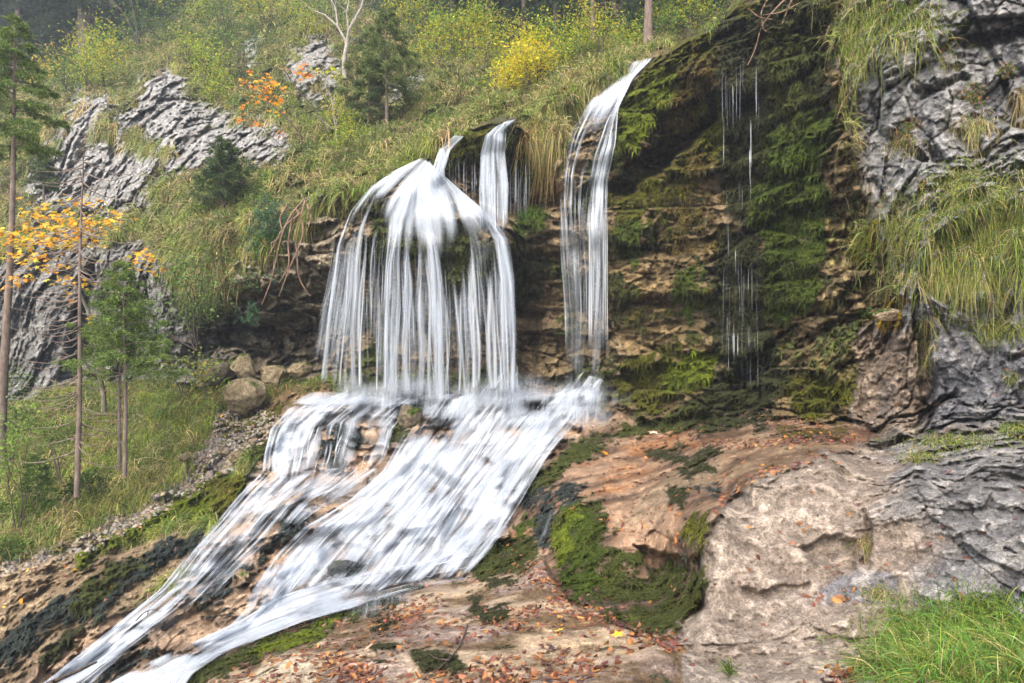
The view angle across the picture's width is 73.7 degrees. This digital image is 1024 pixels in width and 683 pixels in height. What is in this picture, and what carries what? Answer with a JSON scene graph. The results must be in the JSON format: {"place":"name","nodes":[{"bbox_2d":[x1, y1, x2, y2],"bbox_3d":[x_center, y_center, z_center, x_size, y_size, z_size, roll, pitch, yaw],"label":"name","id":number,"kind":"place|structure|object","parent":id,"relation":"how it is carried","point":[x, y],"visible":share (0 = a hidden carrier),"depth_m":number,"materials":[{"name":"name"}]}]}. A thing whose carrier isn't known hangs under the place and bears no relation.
{"place":"outdoors","nodes":[
{"label":"outdoors","id":0,"kind":"place"},
{"bbox_2d":[0,199,353,402],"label":"cliff","id":1,"kind":"structure","parent":0,"point":[298,323],"depth_m":17.34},
{"bbox_2d":[97,235,262,357],"bbox_3d":[-6.926,-0.862,14.438,3.215,2.826,1.926,0,0,0],"label":"shrub","id":2,"kind":"object","parent":1,"relation":"on","point":[193,308],"visible":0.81,"depth_m":14.53,"materials":[{"name":"green plant"}]},
{"bbox_2d":[234,191,305,335],"bbox_3d":[-5.289,-1.689,14.806,1.530,3.175,0.690,0,0,0],"label":"mountain pine","id":3,"kind":"object","parent":1,"relation":"on","point":[267,214],"visible":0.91,"depth_m":14.76,"materials":[{"name":"green plant"}]},
{"bbox_2d":[261,197,311,304],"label":"hanging roots","id":4,"kind":"object","parent":1,"relation":"hanging from","point":[290,222],"visible":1,"depth_m":14.48,"materials":[{"name":"brown wood"}]},
{"bbox_2d":[0,376,534,682],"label":"bank","id":5,"kind":"structure","parent":0,"point":[17,586],"depth_m":10.20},
{"bbox_2d":[0,11,70,465],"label":"spruce","id":6,"kind":"object","parent":5,"relation":"on","point":[6,47],"visible":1,"depth_m":12.97,"materials":[{"name":"green plant"}]},
{"bbox_2d":[18,451,59,510],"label":"spruce","id":7,"kind":"object","parent":5,"relation":"on","point":[45,477],"visible":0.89,"depth_m":11.36,"materials":[{"name":"green plant"}]},
{"bbox_2d":[0,134,162,496],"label":"spruce","id":8,"kind":"object","parent":5,"relation":"on","point":[77,439],"visible":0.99,"depth_m":11.19,"materials":[{"name":"brown plant"}]},
{"bbox_2d":[0,194,166,411],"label":"maple","id":9,"kind":"object","parent":5,"relation":"on","point":[70,220],"visible":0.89,"depth_m":12.29,"materials":[{"name":"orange plant"}]},
{"bbox_2d":[77,286,162,470],"bbox_3d":[-6.835,0.624,11.784,1.374,3.211,1.382,0,0,0],"label":"spruce","id":10,"kind":"object","parent":5,"relation":"on","point":[129,348],"visible":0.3,"depth_m":11.78,"materials":[{"name":"green plant"}]},
{"bbox_2d":[52,260,193,476],"bbox_3d":[-6.420,0.432,11.312,2.168,3.638,1.824,0,0,0],"label":"spruce","id":11,"kind":"object","parent":5,"relation":"on","point":[114,300],"visible":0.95,"depth_m":11.29,"materials":[{"name":"green plant"}]},
{"bbox_2d":[0,407,277,576],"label":"gravel","id":12,"kind":"structure","parent":5,"relation":"on","point":[62,556],"depth_m":11.94,"materials":[{"name":"gravel"}]},
{"bbox_2d":[150,345,231,414],"bbox_3d":[-6.498,0.723,13.873,1.633,1.526,1.179,0,0,23],"label":"shrub","id":13,"kind":"object","parent":5,"relation":"on","point":[204,372],"visible":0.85,"depth_m":13.82,"materials":[{"name":"green plant"}]},
{"bbox_2d":[196,358,236,388],"bbox_3d":[-6.547,0.687,15.066,0.824,0.671,0.663,0,0,-38],"label":"boulder","id":14,"kind":"object","parent":5,"relation":"on","point":[224,372],"visible":0.67,"depth_m":14.85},
{"bbox_2d":[230,353,255,378],"bbox_3d":[-5.859,0.568,14.894,0.557,0.635,0.453,0,0,0],"label":"boulder","id":15,"kind":"object","parent":5,"relation":"on","point":[242,365],"visible":0.9,"depth_m":14.74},
{"bbox_2d":[222,377,267,414],"bbox_3d":[-5.572,1.140,14.257,0.919,0.790,0.718,0,0,0],"label":"boulder","id":16,"kind":"object","parent":5,"relation":"on","point":[243,396],"visible":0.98,"depth_m":14.05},
{"bbox_2d":[0,369,531,604],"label":"bank grass","id":17,"kind":"structure","parent":5,"relation":"on","point":[130,487],"depth_m":12.80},
{"bbox_2d":[0,396,68,529],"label":"shrub","id":18,"kind":"object","parent":17,"relation":"on","point":[12,454],"visible":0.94,"depth_m":11.08,"materials":[{"name":"green plant"}]},
{"bbox_2d":[260,365,289,386],"bbox_3d":[-5.224,0.782,15.017,0.667,0.539,0.570,0,0,0],"label":"boulder","id":19,"kind":"object","parent":5,"relation":"on","point":[270,374],"visible":0.79,"depth_m":14.79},
{"bbox_2d":[287,361,313,377],"bbox_3d":[-4.602,0.608,14.799,0.568,0.371,0.444,0,0,0],"label":"boulder","id":20,"kind":"object","parent":5,"relation":"on","point":[300,369],"visible":1,"depth_m":14.66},
{"bbox_2d":[23,382,601,682],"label":"streambed","id":21,"kind":"structure","parent":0,"point":[178,631],"depth_m":10.16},
{"bbox_2d":[327,560,360,577],"bbox_3d":[-2.133,2.883,8.709,0.303,0.211,0.395,0,0,41],"label":"boulder","id":22,"kind":"object","parent":21,"relation":"on","point":[339,569],"visible":0.89,"depth_m":8.59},
{"bbox_2d":[45,367,598,682],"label":"stream","id":23,"kind":"structure","parent":0,"point":[265,616],"depth_m":9.26,"materials":[{"name":"white liquid"}]},
{"bbox_2d":[397,405,422,427],"bbox_3d":[-1.792,1.308,11.901,0.413,0.425,0.372,0,0,29],"label":"boulder","id":24,"kind":"object","parent":23,"relation":"in","point":[409,416],"visible":1,"depth_m":11.80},
{"bbox_2d":[331,159,513,397],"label":"waterfall","id":25,"kind":"structure","parent":0,"point":[429,192],"depth_m":12.77,"materials":[{"name":"white liquid"}]},
{"bbox_2d":[0,0,907,642],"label":"hillside","id":26,"kind":"structure","parent":0,"point":[164,110],"depth_m":23.80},
{"bbox_2d":[0,0,71,86],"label":"spruce","id":27,"kind":"object","parent":26,"relation":"on","point":[18,6],"visible":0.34,"depth_m":41.87,"materials":[{"name":"green plant"}]},
{"bbox_2d":[0,0,76,70],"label":"spruce","id":28,"kind":"object","parent":26,"relation":"on","point":[33,15],"visible":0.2,"depth_m":42.02,"materials":[{"name":"green plant"}]},
{"bbox_2d":[23,153,61,200],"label":"spruce","id":29,"kind":"object","parent":26,"relation":"on","point":[40,165],"visible":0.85,"depth_m":21.95,"materials":[{"name":"green plant"}]},
{"bbox_2d":[29,39,94,96],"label":"sapling","id":30,"kind":"object","parent":26,"relation":"on","point":[63,73],"visible":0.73,"depth_m":29.76,"materials":[{"name":"green plant"}]},
{"bbox_2d":[41,20,121,76],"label":"sapling","id":31,"kind":"object","parent":26,"relation":"on","point":[79,47],"visible":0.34,"depth_m":33.26,"materials":[{"name":"green plant"}]},
{"bbox_2d":[26,0,140,62],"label":"spruce","id":32,"kind":"object","parent":26,"relation":"on","point":[30,23],"visible":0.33,"depth_m":36.87,"materials":[{"name":"green plant"}]},
{"bbox_2d":[54,35,118,92],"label":"sapling","id":33,"kind":"object","parent":26,"relation":"on","point":[85,73],"visible":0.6,"depth_m":29.95,"materials":[{"name":"green plant"}]},
{"bbox_2d":[45,4,138,76],"bbox_3d":[-19.913,-14.274,33.040,3.658,3.574,4.161,0,0,23],"label":"sapling","id":34,"kind":"object","parent":26,"relation":"on","point":[113,40],"visible":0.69,"depth_m":32.64,"materials":[{"name":"green plant"}]},
{"bbox_2d":[26,0,167,71],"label":"spruce","id":35,"kind":"object","parent":26,"relation":"on","point":[48,32],"visible":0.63,"depth_m":36.40,"materials":[{"name":"green plant"}]},
{"bbox_2d":[61,22,143,86],"bbox_3d":[-17.766,-12.411,30.034,3.391,2.821,3.782,0,0,-14],"label":"sapling","id":36,"kind":"object","parent":26,"relation":"on","point":[103,56],"visible":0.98,"depth_m":29.60,"materials":[{"name":"green plant"}]},
{"bbox_2d":[108,0,207,51],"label":"sapling","id":37,"kind":"object","parent":26,"relation":"on","point":[151,25],"visible":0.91,"depth_m":32.01,"materials":[{"name":"green plant"}]},
{"bbox_2d":[156,18,219,59],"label":"sapling","id":38,"kind":"object","parent":26,"relation":"on","point":[182,40],"visible":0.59,"depth_m":29.51,"materials":[{"name":"green plant"}]},
{"bbox_2d":[171,26,246,90],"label":"sapling","id":39,"kind":"object","parent":26,"relation":"on","point":[203,57],"visible":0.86,"depth_m":26.09,"materials":[{"name":"green plant"}]},
{"bbox_2d":[181,60,241,107],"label":"sapling","id":40,"kind":"object","parent":26,"relation":"on","point":[212,90],"visible":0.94,"depth_m":24.88,"materials":[{"name":"green plant"}]},
{"bbox_2d":[189,0,254,41],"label":"sapling","id":41,"kind":"object","parent":26,"relation":"on","point":[222,13],"visible":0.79,"depth_m":32.52,"materials":[{"name":"green plant"}]},
{"bbox_2d":[189,135,256,207],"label":"spruce","id":42,"kind":"object","parent":26,"relation":"on","point":[222,162],"visible":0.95,"depth_m":17.00,"materials":[{"name":"green plant"}]},
{"bbox_2d":[200,4,277,72],"bbox_3d":[-10.828,-11.930,27.060,3.167,3.199,2.349,0,0,0],"label":"sapling","id":43,"kind":"object","parent":26,"relation":"on","point":[244,39],"visible":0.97,"depth_m":26.93,"materials":[{"name":"green plant"}]},
{"bbox_2d":[222,84,264,130],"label":"sapling","id":44,"kind":"object","parent":26,"relation":"on","point":[241,111],"visible":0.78,"depth_m":22.39,"materials":[{"name":"green plant"}]},
{"bbox_2d":[225,0,283,24],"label":"sapling","id":45,"kind":"object","parent":26,"relation":"on","point":[250,8],"visible":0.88,"depth_m":32.65,"materials":[{"name":"green plant"}]},
{"bbox_2d":[237,61,344,145],"bbox_3d":[-6.274,-6.630,19.297,3.028,2.624,0.686,0,0,0],"label":"maple","id":46,"kind":"object","parent":26,"relation":"on","point":[273,83],"visible":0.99,"depth_m":19.28,"materials":[{"name":"orange plant"}]},
{"bbox_2d":[285,3,331,39],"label":"sapling","id":47,"kind":"object","parent":26,"relation":"on","point":[305,20],"visible":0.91,"depth_m":29.39,"materials":[{"name":"green plant"}]},
{"bbox_2d":[0,6,632,560],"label":"undergrowth","id":48,"kind":"object","parent":26,"relation":"on","point":[72,428],"visible":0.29,"depth_m":16.76,"materials":[{"name":"green plant"}]},
{"bbox_2d":[289,0,360,26],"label":"sapling","id":49,"kind":"object","parent":26,"relation":"on","point":[314,2],"visible":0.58,"depth_m":31.82,"materials":[{"name":"green plant"}]},
{"bbox_2d":[301,0,373,79],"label":"bare tree","id":50,"kind":"object","parent":26,"relation":"on","point":[346,49],"visible":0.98,"depth_m":21.97,"materials":[{"name":"grey plant"}]},
{"bbox_2d":[28,38,657,331],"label":"overhanging grass","id":51,"kind":"structure","parent":26,"relation":"on","point":[148,147],"depth_m":15.56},
{"bbox_2d":[309,108,378,150],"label":"sapling","id":52,"kind":"object","parent":26,"relation":"on","point":[348,133],"visible":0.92,"depth_m":17.07,"materials":[{"name":"green plant"}]},
{"bbox_2d":[343,50,392,126],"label":"spruce","id":53,"kind":"object","parent":26,"relation":"on","point":[379,89],"visible":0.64,"depth_m":18.69,"materials":[{"name":"green plant"}]},
{"bbox_2d":[335,5,435,127],"bbox_3d":[-3.306,-7.135,18.529,2.318,3.955,2.551,0,0,-45],"label":"spruce","id":54,"kind":"object","parent":26,"relation":"on","point":[386,61],"visible":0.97,"depth_m":18.37,"materials":[{"name":"green plant"}]},
{"bbox_2d":[379,0,437,35],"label":"sapling","id":55,"kind":"object","parent":26,"relation":"on","point":[404,12],"visible":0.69,"depth_m":26.65,"materials":[{"name":"green plant"}]},
{"bbox_2d":[175,551,683,682],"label":"rock slab","id":56,"kind":"object","parent":26,"relation":"on","point":[636,665],"visible":0.91,"depth_m":4.69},
{"bbox_2d":[0,176,1023,682],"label":"leaf litter","id":57,"kind":"object","parent":56,"relation":"on","point":[406,618],"visible":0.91,"depth_m":4.58,"materials":[{"name":"orange plant"}]},
{"bbox_2d":[398,0,472,74],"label":"sapling","id":58,"kind":"object","parent":26,"relation":"on","point":[435,43],"visible":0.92,"depth_m":22.34,"materials":[{"name":"green plant"}]},
{"bbox_2d":[395,0,477,48],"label":"sapling","id":59,"kind":"object","parent":26,"relation":"on","point":[416,22],"visible":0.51,"depth_m":26.78,"materials":[{"name":"green plant"}]},
{"bbox_2d":[414,1,475,52],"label":"sapling","id":60,"kind":"object","parent":26,"relation":"on","point":[456,31],"visible":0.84,"depth_m":24.95,"materials":[{"name":"green plant"}]},
{"bbox_2d":[0,0,908,316],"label":"hillside grass","id":61,"kind":"structure","parent":26,"relation":"on","point":[462,106],"depth_m":19.09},
{"bbox_2d":[0,0,909,682],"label":"moss","id":62,"kind":"object","parent":26,"relation":"on","point":[794,92],"visible":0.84,"depth_m":11.27,"materials":[{"name":"green plant"}]},
{"bbox_2d":[424,1,503,56],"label":"sapling","id":63,"kind":"object","parent":26,"relation":"on","point":[469,33],"visible":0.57,"depth_m":25.90,"materials":[{"name":"green plant"}]},
{"bbox_2d":[448,12,511,70],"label":"sapling","id":64,"kind":"object","parent":26,"relation":"on","point":[485,53],"visible":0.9,"depth_m":21.76,"materials":[{"name":"green plant"}]},
{"bbox_2d":[452,0,511,46],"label":"sapling","id":65,"kind":"object","parent":26,"relation":"on","point":[481,15],"visible":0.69,"depth_m":25.77,"materials":[{"name":"green plant"}]},
{"bbox_2d":[452,0,517,47],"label":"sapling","id":66,"kind":"object","parent":26,"relation":"on","point":[471,10],"visible":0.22,"depth_m":29.90,"materials":[{"name":"green plant"}]},
{"bbox_2d":[333,57,644,393],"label":"waterfall","id":67,"kind":"structure","parent":26,"relation":"on","point":[536,332],"depth_m":13.98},
{"bbox_2d":[513,125,575,215],"bbox_3d":[0.728,-3.090,14.592,1.709,3.157,2.383,0,0,0],"label":"grass tuft","id":68,"kind":"object","parent":67,"relation":"on","point":[545,161],"visible":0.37,"depth_m":14.25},
{"bbox_2d":[481,2,543,54],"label":"sapling","id":69,"kind":"object","parent":26,"relation":"on","point":[508,29],"visible":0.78,"depth_m":22.41,"materials":[{"name":"green plant"}]},
{"bbox_2d":[485,0,552,43],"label":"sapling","id":70,"kind":"object","parent":26,"relation":"on","point":[515,3],"visible":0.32,"depth_m":28.91,"materials":[{"name":"green plant"}]},
{"bbox_2d":[481,8,574,91],"bbox_3d":[0.573,-7.122,17.246,2.722,2.427,2.698,0,0,0],"label":"bush","id":71,"kind":"object","parent":26,"relation":"on","point":[515,63],"visible":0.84,"depth_m":16.98,"materials":[{"name":"yellow plant"}]},
{"bbox_2d":[514,0,575,45],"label":"sapling","id":72,"kind":"object","parent":26,"relation":"on","point":[545,22],"visible":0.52,"depth_m":23.93,"materials":[{"name":"green plant"}]},
{"bbox_2d":[514,0,596,45],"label":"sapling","id":73,"kind":"object","parent":26,"relation":"on","point":[545,4],"visible":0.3,"depth_m":26.95,"materials":[{"name":"green plant"}]},
{"bbox_2d":[519,9,600,67],"bbox_3d":[1.515,-7.748,17.984,2.629,1.955,1.680,0,0,-23],"label":"bush","id":74,"kind":"object","parent":26,"relation":"on","point":[566,44],"visible":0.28,"depth_m":17.87,"materials":[{"name":"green plant"}]},
{"bbox_2d":[541,0,633,41],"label":"sapling","id":75,"kind":"object","parent":26,"relation":"on","point":[587,2],"visible":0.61,"depth_m":20.36,"materials":[{"name":"green plant"}]},
{"bbox_2d":[548,0,627,42],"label":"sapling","id":76,"kind":"object","parent":26,"relation":"on","point":[584,7],"visible":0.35,"depth_m":24.91,"materials":[{"name":"green plant"}]},
{"bbox_2d":[558,1,626,52],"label":"sapling","id":77,"kind":"object","parent":26,"relation":"on","point":[598,30],"visible":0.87,"depth_m":17.22,"materials":[{"name":"green plant"}]},
{"bbox_2d":[584,0,654,40],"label":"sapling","id":78,"kind":"object","parent":26,"relation":"on","point":[630,6],"visible":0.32,"depth_m":26.36,"materials":[{"name":"green plant"}]},
{"bbox_2d":[605,10,662,45],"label":"sapling","id":79,"kind":"object","parent":26,"relation":"on","point":[630,35],"visible":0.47,"depth_m":20.32,"materials":[{"name":"green plant"}]},
{"bbox_2d":[643,0,652,43],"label":"trunk","id":80,"kind":"object","parent":26,"relation":"on","point":[648,20],"visible":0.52,"depth_m":19.40,"materials":[{"name":"brown plant"}]},
{"bbox_2d":[633,0,691,42],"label":"sapling","id":81,"kind":"object","parent":26,"relation":"on","point":[663,25],"visible":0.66,"depth_m":20.16,"materials":[{"name":"green plant"}]},
{"bbox_2d":[639,0,699,40],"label":"sapling","id":82,"kind":"object","parent":26,"relation":"on","point":[666,9],"visible":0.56,"depth_m":20.85,"materials":[{"name":"green plant"}]},
{"bbox_2d":[657,0,724,36],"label":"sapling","id":83,"kind":"object","parent":26,"relation":"on","point":[691,17],"visible":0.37,"depth_m":28.91,"materials":[{"name":"green plant"}]},
{"bbox_2d":[675,0,729,32],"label":"sapling","id":84,"kind":"object","parent":26,"relation":"on","point":[703,9],"visible":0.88,"depth_m":23.96,"materials":[{"name":"green plant"}]},
{"bbox_2d":[662,425,1023,682],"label":"rock outcrop","id":85,"kind":"object","parent":26,"relation":"on","point":[982,491],"visible":0.88,"depth_m":4.47,"materials":[{"name":"stone"},{"name":"moss"}]},
{"bbox_2d":[799,616,937,682],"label":"grass tuft","id":86,"kind":"object","parent":85,"relation":"on","point":[873,671],"visible":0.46,"depth_m":3.41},
{"bbox_2d":[843,577,913,613],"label":"grass tuft","id":87,"kind":"object","parent":85,"relation":"on","point":[877,593],"visible":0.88,"depth_m":4.16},
{"bbox_2d":[796,561,1023,682],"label":"grass tuft","id":88,"kind":"object","parent":85,"relation":"on","point":[917,630],"visible":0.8,"depth_m":3.36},
{"bbox_2d":[890,448,954,465],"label":"grass tuft","id":89,"kind":"object","parent":85,"relation":"on","point":[921,455],"visible":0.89,"depth_m":5.55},
{"bbox_2d":[848,425,1023,459],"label":"grass tuft","id":90,"kind":"object","parent":85,"relation":"on","point":[942,438],"visible":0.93,"depth_m":5.85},
{"bbox_2d":[910,572,1023,628],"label":"grass tuft","id":91,"kind":"object","parent":85,"relation":"on","point":[991,603],"visible":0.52,"depth_m":3.69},
{"bbox_2d":[939,592,1023,682],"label":"grass tuft","id":92,"kind":"object","parent":85,"relation":"on","point":[1004,660],"visible":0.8,"depth_m":2.99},
{"bbox_2d":[988,415,1023,448],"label":"grass tuft","id":93,"kind":"object","parent":85,"relation":"on","point":[1012,427],"visible":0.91,"depth_m":5.68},
{"bbox_2d":[433,120,512,226],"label":"waterfall","id":94,"kind":"structure","parent":0,"point":[504,184],"depth_m":13.43,"materials":[{"name":"white liquid"}]},
{"bbox_2d":[560,59,649,326],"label":"waterfall","id":95,"kind":"structure","parent":0,"point":[613,88],"depth_m":13.00,"materials":[{"name":"white liquid"}]},
{"bbox_2d":[466,410,877,641],"bbox_3d":[1.408,1.744,8.248,4.516,1.667,6.998,0,0,-26],"label":"rock terrace","id":96,"kind":"object","parent":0,"point":[619,496],"visible":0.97,"depth_m":6.90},
{"bbox_2d":[596,0,900,426],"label":"mossy rock wall","id":97,"kind":"structure","parent":0,"point":[653,281],"depth_m":11.17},
{"bbox_2d":[836,0,1023,438],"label":"limestone cliff","id":98,"kind":"structure","parent":0,"point":[961,393],"depth_m":8.23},
{"bbox_2d":[827,72,861,130],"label":"grass tuft","id":99,"kind":"object","parent":98,"relation":"attached to","point":[842,97],"visible":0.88,"depth_m":9.56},
{"bbox_2d":[824,14,886,118],"bbox_3d":[4.916,-4.010,9.899,0.817,2.400,2.770,0,0,13],"label":"grass tuft","id":100,"kind":"object","parent":98,"relation":"on","point":[859,56],"visible":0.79,"depth_m":9.43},
{"bbox_2d":[779,0,987,101],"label":"grass tuft","id":101,"kind":"object","parent":98,"relation":"attached to","point":[879,16],"visible":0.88,"depth_m":9.02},
{"bbox_2d":[873,308,900,320],"bbox_3d":[4.391,-0.314,7.978,0.268,0.158,0.245,0,0,-32],"label":"boulder","id":102,"kind":"object","parent":98,"relation":"on","point":[881,314],"visible":0.91,"depth_m":7.93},
{"bbox_2d":[773,145,1023,338],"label":"grass tuft","id":103,"kind":"object","parent":98,"relation":"on","point":[976,239],"visible":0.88,"depth_m":7.19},
{"bbox_2d":[856,193,942,265],"bbox_3d":[4.657,-1.317,8.334,0.635,1.058,2.416,0,0,0],"label":"grass tuft","id":104,"kind":"object","parent":98,"relation":"on","point":[898,235],"visible":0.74,"depth_m":8.25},
{"bbox_2d":[876,125,931,166],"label":"grass tuft","id":105,"kind":"object","parent":98,"relation":"on","point":[903,145],"visible":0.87,"depth_m":8.76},
{"bbox_2d":[908,296,945,407],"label":"grass tuft","id":106,"kind":"object","parent":98,"relation":"on","point":[924,341],"visible":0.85,"depth_m":7.48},
{"bbox_2d":[834,251,1023,345],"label":"grass tuft","id":107,"kind":"object","parent":98,"relation":"on","point":[973,279],"visible":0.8,"depth_m":7.07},
{"bbox_2d":[915,133,1009,257],"bbox_3d":[5.002,-1.700,7.638,0.864,1.792,1.836,0,0,31],"label":"grass tuft","id":108,"kind":"object","parent":98,"relation":"on","point":[960,184],"visible":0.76,"depth_m":7.53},
{"bbox_2d":[930,124,1023,319],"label":"grass tuft","id":109,"kind":"object","parent":98,"relation":"on","point":[1016,226],"visible":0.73,"depth_m":7.00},
{"bbox_2d":[944,102,1014,164],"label":"grass tuft","id":110,"kind":"object","parent":98,"relation":"on","point":[976,132],"visible":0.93,"depth_m":8.23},
{"bbox_2d":[953,310,1023,375],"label":"grass tuft","id":111,"kind":"object","parent":98,"relation":"on","point":[1002,329],"visible":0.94,"depth_m":6.89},
{"bbox_2d":[1000,84,1023,128],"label":"grass tuft","id":112,"kind":"object","parent":98,"relation":"attached to","point":[1021,100],"visible":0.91,"depth_m":8.09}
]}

